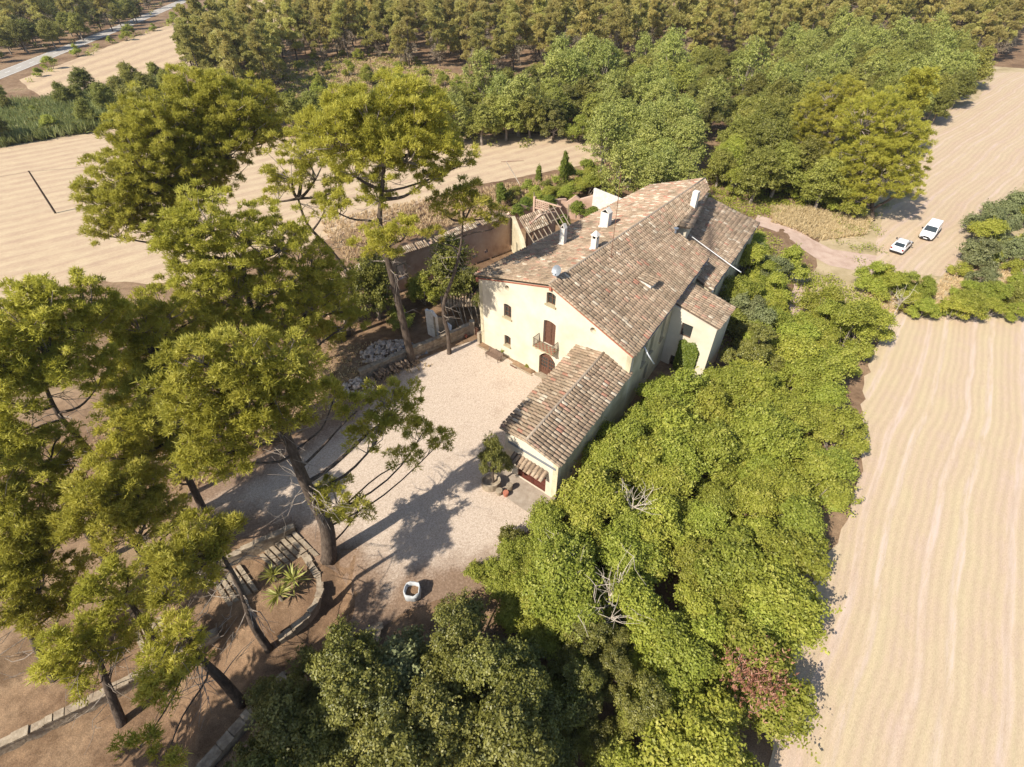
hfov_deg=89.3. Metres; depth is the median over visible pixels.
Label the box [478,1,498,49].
pine tree
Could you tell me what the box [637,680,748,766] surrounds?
shrub
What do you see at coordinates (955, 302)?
shrub
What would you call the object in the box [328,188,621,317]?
ruined outbuilding
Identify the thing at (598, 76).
leafy tree
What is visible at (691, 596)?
shrub
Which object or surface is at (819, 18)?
pine tree
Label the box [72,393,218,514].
pine tree
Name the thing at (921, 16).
pine tree
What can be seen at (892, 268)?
shrub
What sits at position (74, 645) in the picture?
pine tree
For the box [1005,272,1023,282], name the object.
shrub
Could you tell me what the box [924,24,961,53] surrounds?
poplar tree
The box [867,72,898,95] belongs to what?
leafy tree
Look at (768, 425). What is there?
shrub
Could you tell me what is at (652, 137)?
poplar tree
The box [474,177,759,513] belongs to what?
farmhouse
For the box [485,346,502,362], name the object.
garden bench
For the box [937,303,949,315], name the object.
shrub
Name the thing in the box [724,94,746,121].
leafy tree
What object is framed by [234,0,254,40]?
pine tree
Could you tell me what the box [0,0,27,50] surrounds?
pine tree
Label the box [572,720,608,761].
shrub
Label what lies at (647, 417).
shrub
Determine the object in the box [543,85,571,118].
leafy tree
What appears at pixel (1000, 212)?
shrub
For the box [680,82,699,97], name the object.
oak tree
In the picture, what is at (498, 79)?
poplar tree
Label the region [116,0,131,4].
leafy tree
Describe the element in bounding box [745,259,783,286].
shrub
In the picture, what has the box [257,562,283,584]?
yucca plant
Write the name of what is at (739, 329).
shrub
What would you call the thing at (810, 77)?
poplar tree
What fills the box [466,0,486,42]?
pine tree
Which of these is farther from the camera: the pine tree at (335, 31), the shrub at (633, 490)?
the pine tree at (335, 31)
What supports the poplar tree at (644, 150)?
on the ground at (22, 704)
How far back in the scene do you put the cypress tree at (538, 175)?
89.12 m
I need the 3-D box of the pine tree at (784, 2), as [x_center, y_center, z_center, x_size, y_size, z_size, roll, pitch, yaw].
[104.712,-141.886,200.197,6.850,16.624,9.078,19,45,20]
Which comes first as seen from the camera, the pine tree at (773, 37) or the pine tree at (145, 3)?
the pine tree at (773, 37)
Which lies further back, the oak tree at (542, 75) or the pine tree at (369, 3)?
the pine tree at (369, 3)
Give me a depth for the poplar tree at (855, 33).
154.06 m
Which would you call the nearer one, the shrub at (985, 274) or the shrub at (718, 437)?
the shrub at (718, 437)
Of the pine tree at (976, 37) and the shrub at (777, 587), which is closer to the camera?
the shrub at (777, 587)
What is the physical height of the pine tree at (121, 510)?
13.118 m
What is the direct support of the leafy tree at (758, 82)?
on the ground at (22, 704)
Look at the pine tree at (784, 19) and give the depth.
180.62 m
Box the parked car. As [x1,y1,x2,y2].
[889,237,913,254]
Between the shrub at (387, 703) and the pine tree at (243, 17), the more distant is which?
the pine tree at (243, 17)
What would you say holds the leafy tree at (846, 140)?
on the ground at (22, 704)
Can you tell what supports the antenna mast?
on the farmhouse
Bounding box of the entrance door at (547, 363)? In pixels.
[540,353,554,374]
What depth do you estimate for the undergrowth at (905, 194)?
80.14 m
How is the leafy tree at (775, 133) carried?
on the ground at (22, 704)
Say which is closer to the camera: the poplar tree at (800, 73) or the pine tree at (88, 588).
the pine tree at (88, 588)
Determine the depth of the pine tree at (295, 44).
164.74 m
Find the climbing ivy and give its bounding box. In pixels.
[672,339,699,376]
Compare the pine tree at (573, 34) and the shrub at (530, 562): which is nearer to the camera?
the shrub at (530, 562)
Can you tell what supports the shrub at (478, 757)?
on the ground at (22, 704)
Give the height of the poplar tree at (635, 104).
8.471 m
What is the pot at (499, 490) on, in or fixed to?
on the courtyard
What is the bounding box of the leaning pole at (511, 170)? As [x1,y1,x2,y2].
[502,161,520,185]
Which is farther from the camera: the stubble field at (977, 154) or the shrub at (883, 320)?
the stubble field at (977, 154)
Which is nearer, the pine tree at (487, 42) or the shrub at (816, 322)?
the shrub at (816, 322)
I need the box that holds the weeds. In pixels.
[66,340,429,501]
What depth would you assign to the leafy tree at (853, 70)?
133.80 m
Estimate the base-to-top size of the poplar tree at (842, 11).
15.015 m
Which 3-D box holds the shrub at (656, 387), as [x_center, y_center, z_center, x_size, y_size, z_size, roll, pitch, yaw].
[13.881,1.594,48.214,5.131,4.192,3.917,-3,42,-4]
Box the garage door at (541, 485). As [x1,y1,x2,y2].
[518,466,545,491]
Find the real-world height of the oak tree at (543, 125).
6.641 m
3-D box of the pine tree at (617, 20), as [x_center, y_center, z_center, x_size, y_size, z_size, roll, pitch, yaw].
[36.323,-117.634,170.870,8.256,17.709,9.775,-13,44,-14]
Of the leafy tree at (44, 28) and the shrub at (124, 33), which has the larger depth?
the shrub at (124, 33)
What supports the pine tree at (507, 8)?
on the ground at (22, 704)
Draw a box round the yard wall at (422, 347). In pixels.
[358,322,469,379]
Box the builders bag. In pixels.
[403,581,420,601]
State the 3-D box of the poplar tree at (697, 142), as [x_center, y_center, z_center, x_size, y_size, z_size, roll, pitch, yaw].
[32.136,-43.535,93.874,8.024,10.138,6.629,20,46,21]
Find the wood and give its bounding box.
[274,0,1014,18]
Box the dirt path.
[789,267,809,314]
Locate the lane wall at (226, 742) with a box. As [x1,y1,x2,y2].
[196,670,287,766]
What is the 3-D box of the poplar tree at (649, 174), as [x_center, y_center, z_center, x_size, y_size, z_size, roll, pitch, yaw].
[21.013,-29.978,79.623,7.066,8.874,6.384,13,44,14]
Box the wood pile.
[369,357,418,381]
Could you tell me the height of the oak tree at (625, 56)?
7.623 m
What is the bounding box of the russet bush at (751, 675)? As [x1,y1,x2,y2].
[713,634,800,722]
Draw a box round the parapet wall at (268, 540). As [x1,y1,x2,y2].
[121,523,295,616]
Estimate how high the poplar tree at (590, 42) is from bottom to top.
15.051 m
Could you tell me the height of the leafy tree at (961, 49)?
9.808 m
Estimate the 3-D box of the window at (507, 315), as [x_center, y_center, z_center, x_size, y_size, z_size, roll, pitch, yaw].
[-0.398,-7.219,51.885,1.240,1.720,0.470,30,50,29]
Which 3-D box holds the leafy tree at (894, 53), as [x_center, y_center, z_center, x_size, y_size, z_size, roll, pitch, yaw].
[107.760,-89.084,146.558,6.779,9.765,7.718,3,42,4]
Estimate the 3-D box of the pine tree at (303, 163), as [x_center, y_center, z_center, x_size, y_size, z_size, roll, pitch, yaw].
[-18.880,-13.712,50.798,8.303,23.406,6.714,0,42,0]
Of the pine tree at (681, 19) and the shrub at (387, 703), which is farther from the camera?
the pine tree at (681, 19)
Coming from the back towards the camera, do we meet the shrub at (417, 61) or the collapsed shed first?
the shrub at (417, 61)
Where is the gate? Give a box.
[469,319,478,334]
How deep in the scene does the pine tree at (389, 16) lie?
167.19 m
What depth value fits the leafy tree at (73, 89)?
126.16 m
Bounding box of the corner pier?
[477,330,481,342]
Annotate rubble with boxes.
[342,376,375,396]
[359,339,420,365]
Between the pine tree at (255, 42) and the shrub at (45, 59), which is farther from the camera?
the shrub at (45, 59)
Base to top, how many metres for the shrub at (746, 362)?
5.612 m
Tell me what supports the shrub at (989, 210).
on the ground at (22, 704)
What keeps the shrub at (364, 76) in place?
on the ground at (22, 704)
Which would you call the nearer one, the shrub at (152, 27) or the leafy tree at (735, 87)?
the leafy tree at (735, 87)
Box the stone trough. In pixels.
[480,473,500,491]
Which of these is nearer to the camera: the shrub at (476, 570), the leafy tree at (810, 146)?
the shrub at (476, 570)
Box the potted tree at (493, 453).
[476,430,515,482]
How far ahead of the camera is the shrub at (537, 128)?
111.23 m
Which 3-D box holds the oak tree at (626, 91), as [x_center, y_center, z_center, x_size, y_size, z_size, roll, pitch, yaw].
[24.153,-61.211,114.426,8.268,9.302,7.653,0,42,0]
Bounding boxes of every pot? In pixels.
[496,487,502,495]
[503,490,508,496]
[506,482,512,491]
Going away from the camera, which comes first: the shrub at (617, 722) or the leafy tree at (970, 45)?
the shrub at (617, 722)
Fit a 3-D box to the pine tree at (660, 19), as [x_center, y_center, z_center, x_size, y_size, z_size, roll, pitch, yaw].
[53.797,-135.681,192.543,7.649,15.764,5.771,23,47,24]
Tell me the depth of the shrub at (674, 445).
40.77 m
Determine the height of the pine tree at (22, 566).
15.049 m
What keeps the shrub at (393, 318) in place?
on the ground at (22, 704)
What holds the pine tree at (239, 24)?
on the ground at (22, 704)
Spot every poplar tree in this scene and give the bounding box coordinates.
[431,92,457,129]
[447,90,470,136]
[461,47,501,102]
[484,71,512,97]
[499,70,542,136]
[536,45,572,92]
[542,32,575,75]
[558,46,591,90]
[569,40,589,68]
[574,98,627,170]
[575,31,604,77]
[585,111,609,156]
[587,37,626,82]
[587,100,623,162]
[591,140,641,196]
[595,66,629,104]
[597,83,621,106]
[597,122,636,166]
[602,38,612,61]
[607,95,640,141]
[614,100,636,134]
[617,136,650,187]
[626,70,651,108]
[627,97,665,139]
[628,100,638,119]
[629,106,669,144]
[629,145,658,189]
[629,155,673,192]
[631,31,654,61]
[634,123,664,160]
[637,146,681,185]
[642,61,677,103]
[642,77,674,109]
[648,108,669,146]
[649,39,665,59]
[650,98,674,136]
[651,45,668,64]
[653,136,681,182]
[654,24,694,67]
[654,91,678,106]
[657,30,681,49]
[662,98,691,139]
[662,114,711,180]
[662,115,698,159]
[663,96,702,137]
[667,92,698,117]
[670,113,708,157]
[670,149,707,181]
[693,64,706,81]
[695,74,733,136]
[695,115,709,145]
[730,34,774,89]
[760,57,800,94]
[768,36,788,62]
[781,20,806,51]
[781,26,812,58]
[788,33,824,65]
[788,67,805,93]
[791,51,825,99]
[797,71,824,100]
[807,28,820,42]
[810,25,829,48]
[812,51,832,79]
[822,56,851,92]
[823,33,858,72]
[824,40,855,61]
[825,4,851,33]
[828,10,859,39]
[837,26,865,46]
[845,15,871,34]
[846,23,869,44]
[857,23,891,54]
[857,51,893,83]
[882,40,901,54]
[884,13,915,42]
[893,50,930,75]
[899,20,933,51]
[904,50,945,77]
[904,79,937,111]
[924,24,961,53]
[927,45,961,75]
[930,10,951,32]
[943,49,962,74]
[953,49,981,72]
[953,60,978,85]
[958,27,972,45]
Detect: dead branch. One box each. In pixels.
[540,530,583,575]
[578,576,654,634]
[593,545,643,609]
[620,479,660,514]
[889,285,918,312]
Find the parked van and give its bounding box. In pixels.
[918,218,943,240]
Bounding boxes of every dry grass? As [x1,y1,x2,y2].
[279,53,478,102]
[320,165,605,262]
[769,203,873,240]
[866,251,1020,312]
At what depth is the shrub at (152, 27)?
215.20 m
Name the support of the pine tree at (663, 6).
on the ground at (22, 704)
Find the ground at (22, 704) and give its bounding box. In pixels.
[0,0,1023,766]
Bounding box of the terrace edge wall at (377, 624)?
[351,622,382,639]
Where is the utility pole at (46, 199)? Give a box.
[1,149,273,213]
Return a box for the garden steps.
[137,532,318,656]
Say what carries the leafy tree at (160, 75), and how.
on the ground at (22, 704)
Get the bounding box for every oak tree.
[49,8,65,30]
[86,9,105,29]
[131,0,143,16]
[223,728,315,766]
[242,673,332,766]
[285,613,391,755]
[286,690,369,766]
[297,639,411,766]
[340,688,460,766]
[367,83,381,104]
[403,586,505,686]
[403,670,497,766]
[438,632,546,744]
[447,84,468,109]
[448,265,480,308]
[455,685,577,766]
[482,648,589,764]
[520,64,539,82]
[533,70,552,89]
[534,97,561,136]
[539,110,566,141]
[542,718,580,766]
[545,98,569,133]
[545,646,610,706]
[553,614,628,679]
[560,82,582,106]
[563,685,614,752]
[586,637,637,704]
[599,622,642,655]
[610,669,686,758]
[616,54,633,73]
[616,82,632,103]
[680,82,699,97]
[696,93,724,138]
[721,93,732,108]
[721,99,732,115]
[724,106,753,127]
[726,85,736,99]
[729,65,748,95]
[734,81,755,97]
[780,44,797,60]
[861,64,880,80]
[862,80,875,90]
[952,70,977,100]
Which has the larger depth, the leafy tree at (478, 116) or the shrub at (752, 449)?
the leafy tree at (478, 116)
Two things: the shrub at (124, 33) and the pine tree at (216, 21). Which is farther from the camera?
the shrub at (124, 33)
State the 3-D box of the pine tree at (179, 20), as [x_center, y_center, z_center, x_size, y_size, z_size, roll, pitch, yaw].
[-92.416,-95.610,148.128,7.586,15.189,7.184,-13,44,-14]
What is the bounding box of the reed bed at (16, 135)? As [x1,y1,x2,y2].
[0,73,159,146]
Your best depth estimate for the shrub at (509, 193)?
83.80 m
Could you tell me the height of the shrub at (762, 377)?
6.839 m
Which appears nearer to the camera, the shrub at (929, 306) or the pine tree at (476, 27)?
the shrub at (929, 306)
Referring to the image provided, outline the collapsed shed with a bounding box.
[425,293,479,336]
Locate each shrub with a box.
[31,67,43,76]
[38,114,59,127]
[39,55,56,67]
[69,44,81,55]
[106,36,114,42]
[118,28,129,39]
[122,24,134,35]
[149,23,156,30]
[165,15,174,24]
[169,11,177,18]
[307,52,319,59]
[309,81,325,96]
[310,75,326,86]
[321,62,332,73]
[322,319,346,341]
[337,49,348,57]
[338,671,421,759]
[341,58,356,75]
[351,48,364,59]
[358,65,379,84]
[360,624,457,714]
[365,47,376,55]
[385,306,414,330]
[392,60,402,66]
[404,270,444,305]
[411,56,420,63]
[418,66,429,74]
[435,70,449,84]
[449,75,467,87]
[460,690,514,766]
[461,123,470,139]
[462,558,492,588]
[466,85,485,103]
[482,541,525,605]
[482,570,529,611]
[487,593,546,643]
[495,534,533,576]
[496,520,528,558]
[505,187,518,203]
[509,547,532,588]
[511,125,527,133]
[512,185,520,196]
[515,612,580,661]
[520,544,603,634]
[520,547,545,593]
[521,178,536,190]
[522,495,570,540]
[525,189,540,206]
[526,521,599,607]
[528,613,571,643]
[529,184,541,191]
[530,121,545,133]
[536,192,547,199]
[539,179,552,186]
[542,185,558,198]
[546,675,574,722]
[547,463,640,534]
[551,162,576,182]
[551,187,560,197]
[553,589,606,664]
[555,180,566,187]
[557,185,573,199]
[557,500,613,567]
[560,181,582,198]
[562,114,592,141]
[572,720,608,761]
[574,166,601,191]
[574,431,633,486]
[575,156,598,177]
[582,173,602,194]
[582,516,677,586]
[584,757,600,766]
[588,566,628,619]
[591,726,670,766]
[592,172,608,188]
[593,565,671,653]
[595,417,660,483]
[597,432,670,493]
[597,730,637,766]
[606,497,646,536]
[609,710,637,743]
[616,652,683,734]
[618,402,663,435]
[618,619,631,636]
[627,458,695,517]
[627,606,704,691]
[628,480,645,499]
[629,490,704,550]
[635,377,682,408]
[636,365,712,416]
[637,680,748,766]
[639,515,682,588]
[639,619,741,717]
[643,392,694,429]
[645,402,704,465]
[649,423,719,486]
[672,410,741,494]
[672,533,719,589]
[673,579,737,650]
[674,495,731,542]
[679,594,742,679]
[681,520,767,616]
[681,570,747,629]
[681,731,763,766]
[687,379,742,426]
[688,604,825,763]
[695,479,738,533]
[701,366,734,399]
[705,440,752,486]
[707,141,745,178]
[708,358,759,409]
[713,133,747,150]
[716,424,774,478]
[717,322,785,371]
[718,356,768,406]
[719,273,765,302]
[721,514,779,566]
[723,289,757,320]
[724,165,748,194]
[725,359,794,411]
[725,476,784,526]
[726,308,749,330]
[727,304,778,338]
[727,396,811,463]
[728,402,800,459]
[729,149,747,169]
[729,321,752,346]
[731,345,755,358]
[733,597,810,684]
[734,295,769,325]
[735,278,770,307]
[735,319,776,356]
[735,452,783,495]
[736,550,845,655]
[737,183,762,194]
[737,461,819,516]
[738,240,769,279]
[738,525,834,586]
[742,385,796,411]
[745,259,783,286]
[747,492,829,570]
[749,240,768,263]
[751,229,769,249]
[760,252,793,289]
[760,270,794,306]
[763,304,795,329]
[765,286,792,312]
[769,356,814,405]
[770,329,826,388]
[773,243,811,279]
[773,318,824,348]
[773,395,822,432]
[773,453,863,517]
[774,435,823,475]
[784,173,814,199]
[785,445,860,516]
[788,350,847,405]
[790,173,834,202]
[792,298,851,342]
[793,284,849,338]
[799,431,823,443]
[800,318,841,337]
[803,379,850,433]
[806,341,860,393]
[807,397,870,457]
[812,326,839,348]
[824,184,859,212]
[831,299,878,360]
[835,297,900,342]
[836,177,878,217]
[845,294,891,325]
[847,355,862,376]
[851,259,889,294]
[869,260,903,288]
[872,270,911,300]
[890,270,931,295]
[894,291,921,313]
[906,296,941,318]
[919,274,937,297]
[935,292,979,320]
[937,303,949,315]
[945,261,973,276]
[948,287,990,320]
[949,279,981,293]
[955,241,994,267]
[958,204,1016,234]
[959,233,1005,272]
[960,205,1015,239]
[962,267,1002,282]
[966,216,1010,242]
[975,280,1015,311]
[975,296,1010,316]
[979,187,1023,212]
[981,201,1023,223]
[989,250,1007,261]
[992,235,1023,263]
[999,258,1023,274]
[1001,300,1023,321]
[1002,287,1023,303]
[1002,296,1013,306]
[1003,217,1023,238]
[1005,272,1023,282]
[1010,205,1023,225]
[1010,279,1023,294]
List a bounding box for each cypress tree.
[535,163,541,183]
[559,150,569,180]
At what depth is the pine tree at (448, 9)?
172.12 m
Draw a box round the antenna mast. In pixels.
[610,174,620,257]
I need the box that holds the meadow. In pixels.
[809,66,1023,313]
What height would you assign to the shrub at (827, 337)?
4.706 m
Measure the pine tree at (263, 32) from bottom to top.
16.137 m
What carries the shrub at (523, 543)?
on the ground at (22, 704)
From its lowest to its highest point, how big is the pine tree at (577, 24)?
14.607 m
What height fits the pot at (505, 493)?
0.500 m
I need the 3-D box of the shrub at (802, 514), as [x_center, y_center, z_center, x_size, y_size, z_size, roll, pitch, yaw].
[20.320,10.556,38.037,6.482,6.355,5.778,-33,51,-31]
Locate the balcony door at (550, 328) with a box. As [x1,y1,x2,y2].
[544,320,555,345]
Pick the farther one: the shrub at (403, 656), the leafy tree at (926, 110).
the leafy tree at (926, 110)
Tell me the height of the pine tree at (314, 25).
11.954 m
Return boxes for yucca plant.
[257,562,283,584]
[261,581,293,611]
[277,563,306,593]
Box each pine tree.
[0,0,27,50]
[0,265,136,489]
[0,408,111,562]
[0,470,99,682]
[4,0,30,20]
[17,0,43,21]
[22,606,142,752]
[24,0,57,40]
[43,454,192,616]
[54,0,71,13]
[63,0,89,33]
[64,0,79,10]
[65,551,196,649]
[67,60,291,302]
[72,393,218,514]
[75,279,221,480]
[88,0,112,30]
[106,597,256,766]
[125,505,282,663]
[130,321,457,565]
[137,177,372,402]
[140,0,150,8]
[169,24,195,66]
[172,3,192,63]
[173,17,194,65]
[173,23,214,81]
[185,0,206,37]
[185,7,194,22]
[185,31,206,71]
[188,14,207,54]
[195,12,235,66]
[200,26,221,67]
[202,10,217,26]
[203,0,223,21]
[207,31,249,79]
[208,29,231,80]
[213,15,222,29]
[215,2,228,32]
[215,28,243,81]
[217,8,252,75]
[218,0,230,8]
[227,0,237,16]
[228,20,254,76]
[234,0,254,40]
[235,0,261,47]
[235,17,249,69]
[237,13,248,40]
[241,23,275,85]
[245,20,281,86]
[247,0,257,19]
[252,2,283,57]
[252,112,352,336]
[253,19,284,87]
[262,0,294,62]
[264,22,289,79]
[276,283,360,368]
[277,0,294,44]
[279,0,305,59]
[288,64,481,364]
[291,0,315,51]
[292,6,307,53]
[298,4,312,47]
[309,0,328,35]
[310,18,328,59]
[311,0,329,56]
[318,0,347,54]
[326,0,357,50]
[327,0,358,58]
[342,0,358,46]
[346,2,363,43]
[353,0,376,55]
[356,3,370,36]
[361,0,383,48]
[367,0,391,50]
[367,11,385,57]
[381,0,401,56]
[385,0,417,61]
[388,14,408,63]
[390,0,416,67]
[406,8,419,48]
[411,0,417,12]
[416,2,428,35]
[419,174,511,354]
[420,0,449,59]
[424,0,449,65]
[424,3,444,48]
[440,0,461,53]
[447,0,467,61]
[455,0,468,41]
[459,12,475,70]
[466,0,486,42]
[466,14,485,66]
[471,11,484,62]
[477,0,494,47]
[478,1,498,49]
[478,20,494,65]
[486,28,505,68]
[487,0,496,35]
[489,3,502,36]
[496,13,504,43]
[499,0,524,65]
[501,0,508,31]
[502,12,526,70]
[506,0,535,60]
[506,5,523,40]
[521,0,534,38]
[521,0,546,61]
[526,2,547,55]
[527,13,547,63]
[540,0,565,52]
[544,25,555,63]
[555,0,574,46]
[565,0,578,38]
[565,0,595,48]
[567,7,576,46]
[571,7,585,42]
[572,0,577,20]
[578,0,609,39]
[601,0,615,29]
[603,0,622,41]
[605,1,612,23]
[607,10,621,53]
[608,0,635,48]
[613,1,631,49]
[623,0,649,51]
[627,0,649,54]
[643,0,663,44]
[645,0,655,32]
[651,0,665,38]
[656,3,666,37]
[663,0,691,41]
[669,0,699,47]
[670,2,698,46]
[685,0,711,57]
[691,0,721,49]
[691,1,715,44]
[706,0,734,45]
[709,1,735,34]
[712,0,731,47]
[725,13,745,53]
[726,2,746,45]
[730,0,750,38]
[736,0,765,48]
[741,0,756,43]
[744,1,771,53]
[758,0,771,43]
[761,5,782,59]
[766,12,781,50]
[769,0,802,41]
[773,13,789,48]
[774,0,788,40]
[776,1,799,34]
[789,74,871,158]
[790,0,815,28]
[796,0,814,25]
[800,0,829,32]
[805,3,825,28]
[821,84,937,220]
[822,0,846,27]
[826,0,850,35]
[827,79,866,128]
[829,6,841,31]
[852,0,878,18]
[853,0,873,20]
[862,7,872,23]
[870,4,886,28]
[872,0,902,31]
[873,0,891,27]
[884,0,917,28]
[889,65,942,145]
[909,0,916,17]
[912,0,937,25]
[914,5,930,26]
[921,0,943,26]
[936,0,965,31]
[939,0,955,27]
[948,0,980,36]
[961,0,985,25]
[964,0,1001,45]
[966,9,991,41]
[969,5,986,37]
[969,6,1001,50]
[979,0,1013,44]
[982,0,1023,61]
[995,0,1023,44]
[995,2,1012,31]
[999,6,1023,53]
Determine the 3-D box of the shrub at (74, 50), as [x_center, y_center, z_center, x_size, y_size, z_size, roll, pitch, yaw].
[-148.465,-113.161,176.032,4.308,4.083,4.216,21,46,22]
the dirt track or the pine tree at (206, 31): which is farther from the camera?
the pine tree at (206, 31)
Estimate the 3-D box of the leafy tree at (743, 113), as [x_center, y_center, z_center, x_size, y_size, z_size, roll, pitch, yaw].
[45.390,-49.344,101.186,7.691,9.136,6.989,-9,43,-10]
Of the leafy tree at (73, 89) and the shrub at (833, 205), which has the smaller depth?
the shrub at (833, 205)
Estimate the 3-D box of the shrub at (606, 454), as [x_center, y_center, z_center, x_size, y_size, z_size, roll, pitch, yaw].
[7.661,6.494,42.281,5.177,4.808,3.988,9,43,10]
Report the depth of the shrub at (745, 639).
29.49 m
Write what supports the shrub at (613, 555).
on the ground at (22, 704)
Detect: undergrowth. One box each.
[25,0,217,81]
[32,0,162,48]
[255,625,505,766]
[273,52,467,97]
[469,88,726,147]
[587,331,855,621]
[706,144,871,350]
[831,146,915,262]
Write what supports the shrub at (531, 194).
on the ground at (22, 704)
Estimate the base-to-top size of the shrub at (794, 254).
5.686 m
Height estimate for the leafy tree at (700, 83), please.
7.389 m
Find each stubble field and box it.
[0,128,607,308]
[20,0,279,97]
[769,308,1023,766]
[876,72,1023,275]
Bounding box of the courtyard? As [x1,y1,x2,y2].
[170,339,541,639]
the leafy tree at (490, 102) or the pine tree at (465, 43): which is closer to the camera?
the leafy tree at (490, 102)
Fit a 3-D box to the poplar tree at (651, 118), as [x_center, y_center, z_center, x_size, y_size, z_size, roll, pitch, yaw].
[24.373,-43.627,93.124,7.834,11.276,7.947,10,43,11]
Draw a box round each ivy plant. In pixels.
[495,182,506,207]
[511,203,524,217]
[519,196,532,211]
[542,194,556,206]
[556,214,571,225]
[569,200,585,218]
[583,206,599,216]
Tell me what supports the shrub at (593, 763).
on the ground at (22, 704)
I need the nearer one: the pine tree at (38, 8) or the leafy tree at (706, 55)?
the leafy tree at (706, 55)
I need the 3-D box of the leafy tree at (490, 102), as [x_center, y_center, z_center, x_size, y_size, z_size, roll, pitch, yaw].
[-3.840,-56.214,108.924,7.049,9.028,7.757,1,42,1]
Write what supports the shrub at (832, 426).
on the ground at (22, 704)
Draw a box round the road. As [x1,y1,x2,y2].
[0,0,185,78]
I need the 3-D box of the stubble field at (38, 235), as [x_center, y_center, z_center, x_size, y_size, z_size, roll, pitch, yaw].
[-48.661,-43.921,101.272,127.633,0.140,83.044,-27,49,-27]
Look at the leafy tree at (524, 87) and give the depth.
114.66 m
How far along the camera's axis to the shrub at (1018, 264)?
69.62 m
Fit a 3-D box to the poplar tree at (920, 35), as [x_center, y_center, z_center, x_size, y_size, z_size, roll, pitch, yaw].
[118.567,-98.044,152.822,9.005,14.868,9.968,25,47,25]
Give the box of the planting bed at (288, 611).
[255,557,314,637]
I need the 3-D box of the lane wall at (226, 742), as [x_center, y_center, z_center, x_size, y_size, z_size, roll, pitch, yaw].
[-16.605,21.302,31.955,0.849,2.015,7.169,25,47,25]
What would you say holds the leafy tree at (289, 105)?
on the ground at (22, 704)
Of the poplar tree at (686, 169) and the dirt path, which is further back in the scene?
the poplar tree at (686, 169)
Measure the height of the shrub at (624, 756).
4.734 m
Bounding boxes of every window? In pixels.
[502,304,511,321]
[503,335,510,348]
[544,292,555,308]
[680,323,692,337]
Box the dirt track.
[756,215,875,272]
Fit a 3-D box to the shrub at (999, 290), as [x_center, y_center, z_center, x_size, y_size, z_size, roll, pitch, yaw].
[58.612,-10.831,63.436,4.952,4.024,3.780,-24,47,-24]
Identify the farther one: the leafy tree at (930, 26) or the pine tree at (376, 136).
the leafy tree at (930, 26)
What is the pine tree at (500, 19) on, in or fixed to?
on the ground at (22, 704)
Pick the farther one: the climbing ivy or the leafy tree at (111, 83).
the leafy tree at (111, 83)
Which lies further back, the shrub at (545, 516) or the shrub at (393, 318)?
the shrub at (393, 318)
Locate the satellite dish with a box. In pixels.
[552,265,560,276]
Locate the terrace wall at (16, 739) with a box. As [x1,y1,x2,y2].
[0,627,219,755]
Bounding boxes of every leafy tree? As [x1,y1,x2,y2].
[0,28,17,54]
[0,85,6,95]
[0,94,16,108]
[0,116,12,136]
[2,17,32,52]
[16,17,39,42]
[34,19,58,48]
[45,18,67,43]
[50,80,72,102]
[55,11,72,36]
[61,18,81,37]
[65,11,92,40]
[65,83,85,100]
[66,65,95,91]
[69,0,88,23]
[72,97,100,122]
[88,78,117,109]
[91,6,106,23]
[104,75,125,93]
[105,2,126,26]
[108,0,122,22]
[109,81,133,117]
[115,60,137,84]
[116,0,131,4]
[120,2,138,23]
[122,82,154,108]
[132,70,161,95]
[145,60,160,76]
[155,68,173,84]
[276,90,307,126]
[298,88,323,123]
[315,278,358,321]
[350,251,395,319]
[419,231,478,299]
[453,85,476,108]
[460,100,468,112]
[464,101,500,145]
[483,92,502,136]
[485,94,524,140]
[499,66,514,84]
[509,79,531,99]
[514,93,545,138]
[529,60,546,78]
[531,86,545,99]
[539,77,559,95]
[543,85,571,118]
[566,102,580,125]
[568,76,599,114]
[576,92,605,124]
[589,32,606,58]
[592,73,604,82]
[594,75,606,94]
[605,67,627,89]
[612,48,626,62]
[624,61,651,83]
[624,74,634,83]
[625,55,657,83]
[652,59,677,81]
[666,57,699,99]
[684,91,695,99]
[687,43,707,63]
[693,48,714,69]
[695,75,709,98]
[695,76,714,100]
[696,96,705,104]
[698,59,731,85]
[700,147,739,187]
[701,43,730,75]
[715,113,751,147]
[720,105,756,136]
[724,48,745,77]
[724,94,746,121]
[726,91,774,127]
[727,80,737,96]
[731,45,753,72]
[733,105,771,143]
[733,145,787,203]
[739,72,769,98]
[739,115,797,162]
[740,116,785,149]
[758,99,789,122]
[759,82,768,95]
[762,59,778,73]
[764,66,775,78]
[765,75,799,106]
[765,139,808,197]
[765,157,797,195]
[767,93,787,113]
[775,94,800,119]
[781,53,795,65]
[781,140,810,185]
[786,58,807,73]
[798,79,826,108]
[799,131,831,173]
[800,155,850,208]
[818,40,834,53]
[822,28,831,42]
[829,35,842,43]
[837,69,859,84]
[838,114,876,157]
[844,67,858,77]
[848,42,864,61]
[848,60,865,80]
[852,57,865,75]
[860,46,884,84]
[866,69,888,91]
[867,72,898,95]
[877,72,908,92]
[884,81,905,113]
[885,49,901,68]
[888,47,915,71]
[889,60,907,74]
[893,86,934,111]
[897,37,915,49]
[911,39,930,52]
[912,29,934,39]
[918,46,934,62]
[925,21,937,31]
[925,67,959,119]
[928,86,957,123]
[933,26,945,39]
[944,29,965,49]
[950,70,980,108]
[954,46,967,59]
[961,39,979,55]
[968,43,997,84]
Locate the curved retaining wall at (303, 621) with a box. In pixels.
[277,549,324,643]
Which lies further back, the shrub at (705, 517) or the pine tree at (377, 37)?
the pine tree at (377, 37)
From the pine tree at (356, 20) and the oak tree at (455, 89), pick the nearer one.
the oak tree at (455, 89)
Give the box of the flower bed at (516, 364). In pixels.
[476,342,534,375]

